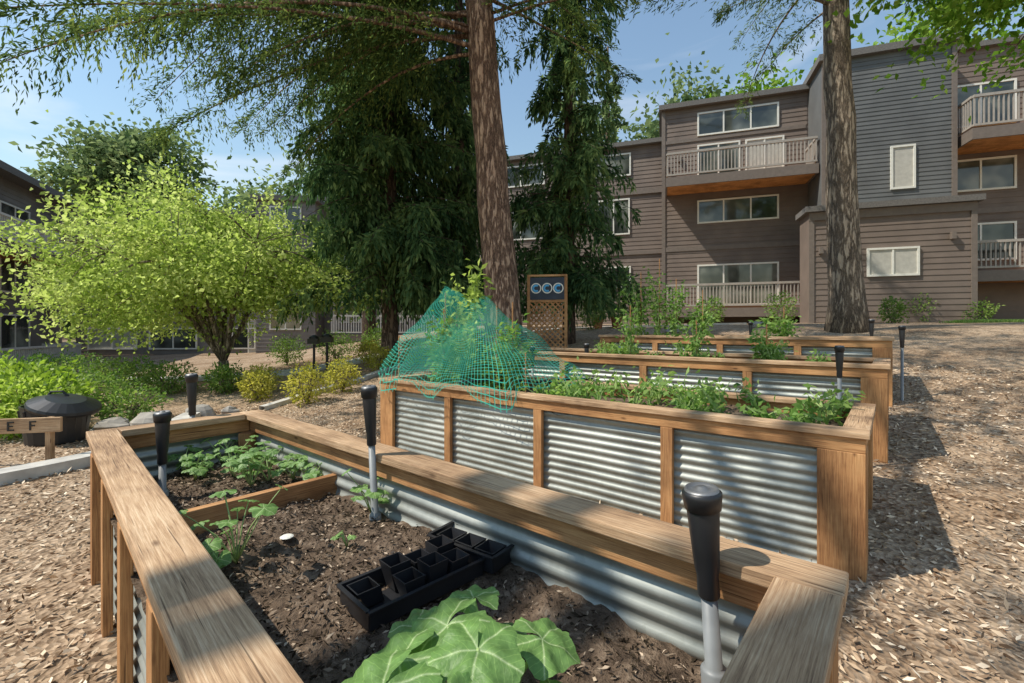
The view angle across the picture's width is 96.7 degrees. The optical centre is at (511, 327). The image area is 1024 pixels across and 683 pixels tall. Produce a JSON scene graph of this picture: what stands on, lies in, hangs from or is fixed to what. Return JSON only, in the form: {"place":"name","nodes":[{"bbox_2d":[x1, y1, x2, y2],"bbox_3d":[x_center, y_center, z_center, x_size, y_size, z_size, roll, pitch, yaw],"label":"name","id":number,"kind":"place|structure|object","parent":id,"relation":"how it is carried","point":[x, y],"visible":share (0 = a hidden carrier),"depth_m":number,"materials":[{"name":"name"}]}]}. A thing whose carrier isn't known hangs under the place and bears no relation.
{"place":"outdoors","nodes":[
{"label":"outdoors","id":0,"kind":"place"},
{"bbox_2d":[92,323,746,383],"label":"concrete path","id":1,"kind":"structure","parent":0,"point":[320,367],"depth_m":13.47,"materials":[{"name":"concrete"}]},
{"bbox_2d":[0,322,1023,682],"bbox_3d":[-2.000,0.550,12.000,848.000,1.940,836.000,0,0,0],"label":"ground","id":2,"kind":"structure","parent":0,"point":[992,346],"depth_m":3.38,"materials":[{"name":"brown wood"}]},
{"bbox_2d":[0,177,62,355],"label":"walls","id":3,"kind":"structure","parent":2,"relation":"on","point":[11,193],"depth_m":21.21,"materials":[{"name":"grey"}]},
{"bbox_2d":[0,200,29,347],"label":"window frames","id":4,"kind":"structure","parent":3,"relation":"attached to","point":[15,207],"depth_m":19.83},
{"bbox_2d":[1,203,27,347],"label":"window glass","id":5,"kind":"object","parent":4,"relation":"in","point":[8,336],"visible":0.46,"depth_m":19.67,"materials":[{"name":"glass"}]},
{"bbox_2d":[0,160,75,207],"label":"roof","id":6,"kind":"structure","parent":3,"relation":"on","point":[10,173],"depth_m":19.98,"materials":[{"name":"grey"}]},
{"bbox_2d":[0,211,81,363],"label":"balcony railings","id":7,"kind":"object","parent":3,"relation":"attached to","point":[53,349],"visible":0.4,"depth_m":18.86,"materials":[{"name":"paint"}]},
{"bbox_2d":[0,200,82,342],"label":"trim","id":8,"kind":"structure","parent":3,"relation":"attached to","point":[79,339],"depth_m":20.57,"materials":[{"name":"paint"}]},
{"bbox_2d":[0,416,62,459],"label":"wooden garden sign","id":9,"kind":"object","parent":2,"relation":"on","point":[49,426],"visible":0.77,"depth_m":4.97,"materials":[{"name":"brown wood"}]},
{"bbox_2d":[0,348,84,416],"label":"green shrub","id":10,"kind":"object","parent":2,"relation":"on","point":[10,362],"visible":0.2,"depth_m":7.18,"materials":[{"name":"green plant"}]},
{"bbox_2d":[0,364,104,439],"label":"green shrub","id":11,"kind":"object","parent":2,"relation":"on","point":[41,385],"visible":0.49,"depth_m":6.43,"materials":[{"name":"green plant"}]},
{"bbox_2d":[17,390,101,446],"bbox_3d":[-5.928,1.162,5.979,0.834,0.672,0.793,0,0,-17],"label":"compost bin","id":12,"kind":"object","parent":2,"relation":"on","point":[75,411],"visible":0.94,"depth_m":5.83,"materials":[{"name":"black plastic"}]},
{"bbox_2d":[45,351,114,383],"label":"boxwood shrub","id":13,"kind":"object","parent":2,"relation":"on","point":[81,359],"visible":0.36,"depth_m":11.26,"materials":[{"name":"green plant"}]},
{"bbox_2d":[52,364,143,407],"bbox_3d":[-7.605,1.096,8.290,1.284,0.901,1.362,0,0,0],"label":"green shrub","id":14,"kind":"object","parent":2,"relation":"on","point":[112,380],"visible":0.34,"depth_m":8.34,"materials":[{"name":"green plant"}]},
{"bbox_2d":[0,412,200,485],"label":"concrete kerb","id":15,"kind":"structure","parent":2,"relation":"on","point":[20,473],"depth_m":4.63,"materials":[{"name":"concrete"}]},
{"bbox_2d":[89,417,128,430],"bbox_3d":[-5.891,1.451,6.695,0.539,0.266,0.399,0,0,0],"label":"edging rock","id":16,"kind":"object","parent":2,"relation":"on","point":[113,422],"visible":0.56,"depth_m":6.60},
{"bbox_2d":[74,354,145,388],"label":"boxwood shrub","id":17,"kind":"object","parent":2,"relation":"on","point":[102,366],"visible":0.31,"depth_m":10.91,"materials":[{"name":"green plant"}]},
{"bbox_2d":[8,108,231,237],"bbox_3d":[-31.651,-8.624,38.155,13.986,20.462,14.021,0,0,0],"label":"cottonwood tree","id":18,"kind":"object","parent":2,"relation":"on","point":[124,146],"visible":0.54,"depth_m":35.29,"materials":[{"name":"green plant"}]},
{"bbox_2d":[83,382,173,421],"bbox_3d":[-6.128,1.194,7.201,1.189,0.704,1.154,0,0,0],"label":"green shrub","id":19,"kind":"object","parent":2,"relation":"on","point":[131,413],"visible":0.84,"depth_m":7.13,"materials":[{"name":"green plant"}]},
{"bbox_2d":[102,353,167,390],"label":"boxwood shrub","id":20,"kind":"object","parent":2,"relation":"on","point":[128,372],"visible":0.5,"depth_m":10.48,"materials":[{"name":"green plant"}]},
{"bbox_2d":[134,359,198,394],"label":"boxwood shrub","id":21,"kind":"object","parent":2,"relation":"on","point":[165,386],"visible":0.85,"depth_m":10.09,"materials":[{"name":"green plant"}]},
{"bbox_2d":[0,109,386,381],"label":"locust tree","id":22,"kind":"object","parent":2,"relation":"on","point":[182,273],"visible":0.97,"depth_m":10.13,"materials":[{"name":"green plant"}]},
{"bbox_2d":[200,360,247,394],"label":"boxwood shrub","id":23,"kind":"object","parent":2,"relation":"on","point":[228,372],"visible":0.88,"depth_m":9.90,"materials":[{"name":"green plant"}]},
{"bbox_2d":[234,369,279,401],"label":"golden spirea shrub","id":24,"kind":"object","parent":2,"relation":"on","point":[256,392],"visible":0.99,"depth_m":8.82,"materials":[{"name":"yellow plant"}]},
{"bbox_2d":[75,200,447,355],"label":"walls","id":25,"kind":"structure","parent":2,"relation":"on","point":[262,344],"depth_m":24.15,"materials":[{"name":"grey"}]},
{"bbox_2d":[69,194,327,216],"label":"roof","id":26,"kind":"structure","parent":25,"relation":"on","point":[276,197],"depth_m":23.92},
{"bbox_2d":[87,206,441,352],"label":"window frames","id":27,"kind":"structure","parent":25,"relation":"attached to","point":[112,348],"depth_m":24.25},
{"bbox_2d":[89,207,440,352],"bbox_3d":[-13.163,-2.500,24.660,18.360,7.860,1.643,0,0,-6],"label":"window glass","id":28,"kind":"object","parent":27,"relation":"in","point":[184,343],"visible":0.17,"depth_m":24.37,"materials":[{"name":"glass"}]},
{"bbox_2d":[330,275,437,332],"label":"balcony railings","id":29,"kind":"object","parent":25,"relation":"attached to","point":[334,325],"visible":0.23,"depth_m":24.58,"materials":[{"name":"white paint"}]},
{"bbox_2d":[194,138,329,210],"bbox_3d":[-17.393,-6.711,36.113,17.476,16.622,15.308,0,0,-21],"label":"alder tree","id":30,"kind":"object","parent":2,"relation":"on","point":[242,196],"visible":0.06,"depth_m":34.70,"materials":[{"name":"green plant"}]},
{"bbox_2d":[267,334,308,364],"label":"boxwood shrub","id":31,"kind":"object","parent":2,"relation":"on","point":[286,357],"visible":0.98,"depth_m":14.51,"materials":[{"name":"green plant"}]},
{"bbox_2d":[279,360,331,407],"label":"golden spirea shrub","id":32,"kind":"object","parent":2,"relation":"on","point":[311,386],"visible":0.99,"depth_m":8.22,"materials":[{"name":"yellow plant"}]},
{"bbox_2d":[310,329,359,361],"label":"boxwood shrub","id":33,"kind":"object","parent":2,"relation":"on","point":[339,353],"visible":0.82,"depth_m":14.44,"materials":[{"name":"green plant"}]},
{"bbox_2d":[0,0,674,365],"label":"douglas fir tree","id":34,"kind":"object","parent":2,"relation":"on","point":[494,217],"visible":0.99,"depth_m":8.82,"materials":[{"name":"green plant"}]},
{"bbox_2d":[322,355,363,393],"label":"golden spirea shrub","id":35,"kind":"object","parent":2,"relation":"on","point":[342,383],"visible":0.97,"depth_m":9.03,"materials":[{"name":"yellow plant"}]},
{"bbox_2d":[259,355,446,409],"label":"concrete kerb","id":36,"kind":"structure","parent":2,"relation":"on","point":[274,404],"depth_m":9.32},
{"bbox_2d":[306,66,421,350],"bbox_3d":[-5.277,-7.303,16.486,4.923,16.399,4.445,0,0,0],"label":"western red cedar tree","id":37,"kind":"object","parent":2,"relation":"on","point":[365,320],"depth_m":16.29,"materials":[{"name":"green plant"}]},
{"bbox_2d":[275,0,483,366],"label":"western red cedar tree","id":38,"kind":"object","parent":2,"relation":"on","point":[381,219],"visible":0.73,"depth_m":11.31,"materials":[{"name":"green plant"}]},
{"bbox_2d":[362,344,397,370],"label":"golden spirea shrub","id":39,"kind":"object","parent":2,"relation":"on","point":[382,352],"visible":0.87,"depth_m":11.40,"materials":[{"name":"yellow plant"}]},
{"bbox_2d":[373,0,530,348],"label":"western red cedar tree","id":40,"kind":"object","parent":2,"relation":"on","point":[466,140],"visible":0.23,"depth_m":12.68,"materials":[{"name":"green plant"}]},
{"bbox_2d":[86,410,848,682],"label":"raised garden bed","id":41,"kind":"object","parent":2,"relation":"on","point":[173,602],"visible":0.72,"depth_m":1.50,"materials":[{"name":"orange wood"}]},
{"bbox_2d":[153,410,171,495],"bbox_3d":[-1.920,0.708,2.500,0.085,0.504,0.085,0,0,0],"label":"solar torch light","id":42,"kind":"object","parent":41,"relation":"on","point":[162,419],"visible":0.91,"depth_m":2.48,"materials":[{"name":"grey plastic"}]},
{"bbox_2d":[184,373,198,417],"bbox_3d":[-2.232,0.638,3.170,0.080,0.645,0.080,0,0,0],"label":"solar torch light","id":43,"kind":"object","parent":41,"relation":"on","point":[191,379],"visible":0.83,"depth_m":3.15,"materials":[{"name":"grey plastic"}]},
{"bbox_2d":[178,484,287,568],"bbox_3d":[-1.072,0.796,1.799,0.362,0.272,0.379,0,0,34],"label":"squash plant","id":44,"kind":"object","parent":41,"relation":"on","point":[224,558],"visible":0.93,"depth_m":1.76,"materials":[{"name":"green plant"}]},
{"bbox_2d":[222,449,272,486],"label":"squash plant","id":45,"kind":"object","parent":41,"relation":"on","point":[240,466],"visible":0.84,"depth_m":2.61,"materials":[{"name":"green plant"}]},
{"bbox_2d":[236,441,278,481],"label":"squash plant","id":46,"kind":"object","parent":41,"relation":"on","point":[272,453],"visible":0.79,"depth_m":2.67,"materials":[{"name":"green plant"}]},
{"bbox_2d":[342,468,388,512],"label":"squash plant","id":47,"kind":"object","parent":41,"relation":"on","point":[370,494],"visible":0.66,"depth_m":2.23,"materials":[{"name":"green plant"}]},
{"bbox_2d":[360,385,380,520],"bbox_3d":[-0.682,0.619,2.200,0.101,0.685,0.080,0,0,0],"label":"solar torch light","id":48,"kind":"object","parent":41,"relation":"on","point":[368,394],"visible":0.96,"depth_m":2.18,"materials":[{"name":"grey plastic"}]},
{"bbox_2d":[336,534,485,631],"bbox_3d":[-0.340,0.863,1.600,0.476,0.105,0.226,0,0,-45],"label":"nursery tray","id":49,"kind":"object","parent":41,"relation":"on","point":[436,567],"visible":0.98,"depth_m":1.55,"materials":[{"name":"black plastic"}]},
{"bbox_2d":[155,458,699,682],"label":"soil debris","id":50,"kind":"object","parent":41,"relation":"on","point":[329,662],"visible":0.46,"depth_m":1.67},
{"bbox_2d":[342,584,579,682],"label":"squash plant","id":51,"kind":"object","parent":41,"relation":"on","point":[431,645],"visible":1,"depth_m":0.98,"materials":[{"name":"green plant"}]},
{"bbox_2d":[426,521,513,573],"bbox_3d":[-0.130,0.868,1.860,0.346,0.064,0.276,0,0,35],"label":"nursery tray","id":52,"kind":"object","parent":41,"relation":"on","point":[495,555],"visible":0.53,"depth_m":1.77,"materials":[{"name":"black plastic"}]},
{"bbox_2d":[682,482,726,682],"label":"solar torch light","id":53,"kind":"object","parent":41,"relation":"on","point":[702,501],"visible":0.98,"depth_m":1.18,"materials":[{"name":"grey plastic"}]},
{"bbox_2d":[527,274,566,347],"bbox_3d":[0.720,-0.025,9.298,0.820,2.130,0.084,0,0,8],"label":"trellis sign","id":54,"kind":"object","parent":2,"relation":"on","point":[549,288],"visible":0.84,"depth_m":9.28,"materials":[{"name":"orange wood"}]},
{"bbox_2d":[483,0,648,344],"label":"western red cedar tree","id":55,"kind":"object","parent":2,"relation":"on","point":[572,176],"visible":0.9,"depth_m":12.07,"materials":[{"name":"green plant"}]},
{"bbox_2d":[589,46,629,144],"bbox_3d":[8.140,-11.500,38.449,7.002,24.005,6.649,0,0,-32],"label":"background fir tree","id":56,"kind":"object","parent":2,"relation":"on","point":[616,110],"visible":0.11,"depth_m":37.39,"materials":[{"name":"plant"}]},
{"bbox_2d":[378,372,875,582],"bbox_3d":[0.644,1.107,4.634,4.788,0.987,1.339,0,0,38],"label":"raised garden bed","id":57,"kind":"object","parent":2,"relation":"on","point":[801,490],"visible":0.82,"depth_m":3.49,"materials":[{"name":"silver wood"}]},
{"bbox_2d":[420,327,458,383],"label":"tomato plant","id":58,"kind":"object","parent":57,"relation":"on","point":[451,369],"visible":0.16,"depth_m":5.55,"materials":[{"name":"green plant"}]},
{"bbox_2d":[416,309,464,382],"bbox_3d":[-0.832,0.290,5.316,0.659,1.026,0.539,0,0,0],"label":"tomato plant","id":59,"kind":"object","parent":57,"relation":"on","point":[439,339],"visible":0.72,"depth_m":5.30,"materials":[{"name":"green plant"}]},
{"bbox_2d":[438,273,480,382],"bbox_3d":[-0.691,0.043,5.976,0.559,1.526,0.603,0,0,41],"label":"tomato plant","id":60,"kind":"object","parent":57,"relation":"on","point":[456,298],"visible":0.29,"depth_m":5.94,"materials":[{"name":"green plant"}]},
{"bbox_2d":[447,257,494,385],"bbox_3d":[-0.483,-0.031,5.461,0.509,1.641,0.645,0,0,-29],"label":"tomato plant","id":61,"kind":"object","parent":57,"relation":"on","point":[474,292],"visible":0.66,"depth_m":5.40,"materials":[{"name":"green plant"}]},
{"bbox_2d":[458,327,493,386],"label":"tomato plant","id":62,"kind":"object","parent":57,"relation":"on","point":[479,366],"visible":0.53,"depth_m":5.36,"materials":[{"name":"green plant"}]},
{"bbox_2d":[378,286,585,412],"bbox_3d":[-0.376,0.128,5.401,2.629,1.345,1.648,0,0,39],"label":"garden netting","id":63,"kind":"object","parent":57,"relation":"on","point":[399,348],"visible":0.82,"depth_m":5.05,"materials":[{"name":"green plastic"}]},
{"bbox_2d":[470,340,507,389],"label":"tomato plant","id":64,"kind":"object","parent":57,"relation":"on","point":[489,373],"visible":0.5,"depth_m":5.22,"materials":[{"name":"green plant"}]},
{"bbox_2d":[484,302,530,390],"bbox_3d":[-0.056,0.249,4.878,0.438,1.060,0.532,0,0,-39],"label":"tomato plant","id":65,"kind":"object","parent":57,"relation":"on","point":[503,343],"visible":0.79,"depth_m":4.85,"materials":[{"name":"green plant"}]},
{"bbox_2d":[502,331,540,391],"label":"tomato plant","id":66,"kind":"object","parent":57,"relation":"on","point":[524,348],"visible":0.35,"depth_m":5.21,"materials":[{"name":"green plant"}]},
{"bbox_2d":[559,356,612,398],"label":"bean plant","id":67,"kind":"object","parent":57,"relation":"on","point":[583,380],"visible":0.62,"depth_m":4.49,"materials":[{"name":"green plant"}]},
{"bbox_2d":[583,372,626,401],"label":"bean plant","id":68,"kind":"object","parent":57,"relation":"on","point":[601,389],"visible":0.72,"depth_m":4.29,"materials":[{"name":"green plant"}]},
{"bbox_2d":[612,369,655,404],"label":"bean plant","id":69,"kind":"object","parent":57,"relation":"on","point":[635,399],"visible":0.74,"depth_m":3.92,"materials":[{"name":"green plant"}]},
{"bbox_2d":[629,365,675,405],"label":"bean plant","id":70,"kind":"object","parent":57,"relation":"on","point":[651,397],"visible":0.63,"depth_m":4.26,"materials":[{"name":"green plant"}]},
{"bbox_2d":[652,367,704,409],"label":"bean plant","id":71,"kind":"object","parent":57,"relation":"on","point":[679,391],"visible":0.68,"depth_m":3.79,"materials":[{"name":"green plant"}]},
{"bbox_2d":[687,384,729,413],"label":"bean plant","id":72,"kind":"object","parent":57,"relation":"on","point":[714,402],"visible":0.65,"depth_m":3.50,"materials":[{"name":"green plant"}]},
{"bbox_2d":[728,377,770,413],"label":"bean plant","id":73,"kind":"object","parent":57,"relation":"on","point":[753,398],"visible":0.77,"depth_m":3.92,"materials":[{"name":"green plant"}]},
{"bbox_2d":[736,392,800,418],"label":"bean plant","id":74,"kind":"object","parent":57,"relation":"on","point":[758,414],"visible":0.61,"depth_m":3.45,"materials":[{"name":"green plant"}]},
{"bbox_2d":[758,406,824,422],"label":"bean plant","id":75,"kind":"object","parent":57,"relation":"on","point":[796,417],"visible":0.66,"depth_m":3.27,"materials":[{"name":"green plant"}]},
{"bbox_2d":[792,394,851,425],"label":"bean plant","id":76,"kind":"object","parent":57,"relation":"on","point":[799,404],"visible":0.66,"depth_m":3.31,"materials":[{"name":"green plant"}]},
{"bbox_2d":[803,383,859,421],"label":"bean plant","id":77,"kind":"object","parent":57,"relation":"on","point":[824,395],"visible":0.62,"depth_m":3.54,"materials":[{"name":"green plant"}]},
{"bbox_2d":[816,382,865,418],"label":"bean plant","id":78,"kind":"object","parent":57,"relation":"on","point":[846,397],"visible":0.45,"depth_m":3.61,"materials":[{"name":"green plant"}]},
{"bbox_2d":[616,32,732,140],"bbox_3d":[12.373,-9.592,33.990,12.207,20.383,15.120,0,0,0],"label":"alder tree","id":79,"kind":"object","parent":2,"relation":"on","point":[652,129],"visible":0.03,"depth_m":30.98,"materials":[{"name":"green plant"}]},
{"bbox_2d":[518,347,890,463],"bbox_3d":[2.028,0.872,6.154,4.787,1.057,1.289,0,0,38],"label":"raised garden bed","id":80,"kind":"object","parent":2,"relation":"on","point":[791,375],"visible":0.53,"depth_m":4.98,"materials":[{"name":"silver wood"}]},
{"bbox_2d":[613,305,643,354],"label":"tomato plant","id":81,"kind":"object","parent":80,"relation":"on","point":[628,338],"visible":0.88,"depth_m":6.39,"materials":[{"name":"green plant"}]},
{"bbox_2d":[674,320,714,356],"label":"tomato plant","id":82,"kind":"object","parent":80,"relation":"on","point":[693,348],"visible":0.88,"depth_m":5.87,"materials":[{"name":"green plant"}]},
{"bbox_2d":[745,324,781,359],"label":"tomato plant","id":83,"kind":"object","parent":80,"relation":"on","point":[758,346],"visible":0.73,"depth_m":5.38,"materials":[{"name":"green plant"}]},
{"bbox_2d":[598,334,894,406],"bbox_3d":[3.605,0.652,7.507,4.168,1.055,1.289,0,0,38],"label":"raised garden bed","id":84,"kind":"object","parent":2,"relation":"on","point":[870,346],"visible":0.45,"depth_m":6.48,"materials":[{"name":"orange wood"}]},
{"bbox_2d":[617,273,654,334],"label":"tomato plant","id":85,"kind":"object","parent":84,"relation":"on","point":[640,321],"visible":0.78,"depth_m":8.45,"materials":[{"name":"green plant"}]},
{"bbox_2d":[637,259,680,334],"bbox_3d":[2.656,-0.480,8.177,0.775,1.551,0.595,0,0,30],"label":"tomato plant","id":86,"kind":"object","parent":84,"relation":"on","point":[657,319],"visible":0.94,"depth_m":8.19,"materials":[{"name":"green plant"}]},
{"bbox_2d":[653,279,695,335],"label":"tomato plant","id":87,"kind":"object","parent":84,"relation":"on","point":[673,325],"visible":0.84,"depth_m":8.02,"materials":[{"name":"green plant"}]},
{"bbox_2d":[682,290,720,335],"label":"tomato plant","id":88,"kind":"object","parent":84,"relation":"on","point":[702,322],"visible":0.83,"depth_m":7.77,"materials":[{"name":"green plant"}]},
{"bbox_2d":[748,307,804,336],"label":"tomato plant","id":89,"kind":"object","parent":84,"relation":"on","point":[784,323],"visible":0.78,"depth_m":6.99,"materials":[{"name":"green plant"}]},
{"bbox_2d":[473,43,1023,325],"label":"walls","id":90,"kind":"structure","parent":2,"relation":"on","point":[943,279],"depth_m":19.34,"materials":[{"name":"brown"}]},
{"bbox_2d":[480,43,1023,323],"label":"trim","id":91,"kind":"structure","parent":90,"relation":"attached to","point":[957,142],"depth_m":16.73,"materials":[{"name":"paint"}]},
{"bbox_2d":[507,78,1016,304],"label":"window frames","id":92,"kind":"structure","parent":90,"relation":"attached to","point":[914,186],"depth_m":19.50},
{"bbox_2d":[507,81,1013,303],"bbox_3d":[9.657,-5.350,18.888,23.060,8.560,3.643,0,0,18],"label":"window glass","id":93,"kind":"object","parent":92,"relation":"in","point":[998,172],"visible":0.59,"depth_m":19.69,"materials":[{"name":"glass"}]},
{"bbox_2d":[508,31,1023,220],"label":"roof","id":94,"kind":"structure","parent":90,"relation":"on","point":[862,52],"depth_m":16.98,"materials":[{"name":"grey"}]},
{"bbox_2d":[666,88,1023,307],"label":"balcony railings","id":95,"kind":"object","parent":90,"relation":"attached to","point":[810,150],"visible":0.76,"depth_m":18.27,"materials":[{"name":"paint"}]},
{"bbox_2d":[667,135,1023,282],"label":"balcony soffits","id":96,"kind":"object","parent":90,"relation":"attached to","point":[1014,142],"visible":0.5,"depth_m":18.66,"materials":[{"name":"wood"}]},
{"bbox_2d":[680,49,816,100],"bbox_3d":[17.382,-8.912,33.421,15.677,19.057,12.358,0,0,0],"label":"maple tree","id":97,"kind":"object","parent":2,"relation":"on","point":[773,82],"visible":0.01,"depth_m":30.96,"materials":[{"name":"green plant"}]},
{"bbox_2d":[615,0,941,333],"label":"fir tree","id":98,"kind":"object","parent":2,"relation":"on","point":[847,312],"visible":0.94,"depth_m":10.84,"materials":[{"name":"brown plant"}]},
{"bbox_2d":[762,290,798,320],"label":"garden shrub","id":99,"kind":"object","parent":2,"relation":"on","point":[787,300],"visible":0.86,"depth_m":16.35,"materials":[{"name":"green plant"}]},
{"bbox_2d":[834,345,844,398],"bbox_3d":[2.950,0.743,4.100,0.080,1.174,0.080,0,0,0],"label":"solar torch light","id":100,"kind":"object","parent":2,"relation":"on","point":[839,350],"visible":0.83,"depth_m":4.08,"materials":[{"name":"grey plastic"}]},
{"bbox_2d":[808,42,951,205],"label":"gray walls","id":101,"kind":"structure","parent":2,"relation":"on","point":[891,113],"depth_m":16.77,"materials":[{"name":"wood"}]},
{"bbox_2d":[877,296,909,322],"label":"garden shrub","id":102,"kind":"object","parent":2,"relation":"on","point":[900,308],"visible":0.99,"depth_m":14.52,"materials":[{"name":"green plant"}]},
{"bbox_2d":[898,325,905,400],"bbox_3d":[5.100,0.573,5.950,0.080,1.214,0.080,0,0,0],"label":"solar torch light","id":103,"kind":"object","parent":2,"relation":"on","point":[901,328],"visible":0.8,"depth_m":5.93,"materials":[{"name":"grey plastic"}]},
{"bbox_2d":[810,0,1023,122],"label":"maple tree","id":104,"kind":"object","parent":2,"relation":"on","point":[955,10],"visible":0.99,"depth_m":10.73,"materials":[{"name":"green plant"}]},
{"bbox_2d":[813,2,1022,63],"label":"maple tree","id":105,"kind":"object","parent":2,"relation":"on","point":[895,32],"visible":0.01,"depth_m":28.07,"materials":[{"name":"green plant"}]},
{"bbox_2d":[962,297,1004,319],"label":"garden shrub","id":106,"kind":"object","parent":2,"relation":"on","point":[985,311],"visible":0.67,"depth_m":14.97,"materials":[{"name":"green plant"}]},
{"bbox_2d":[0,0,1023,236],"label":"sky","id":107,"kind":"structure","parent":0,"point":[644,40],"materials":[{"name":"blue"}]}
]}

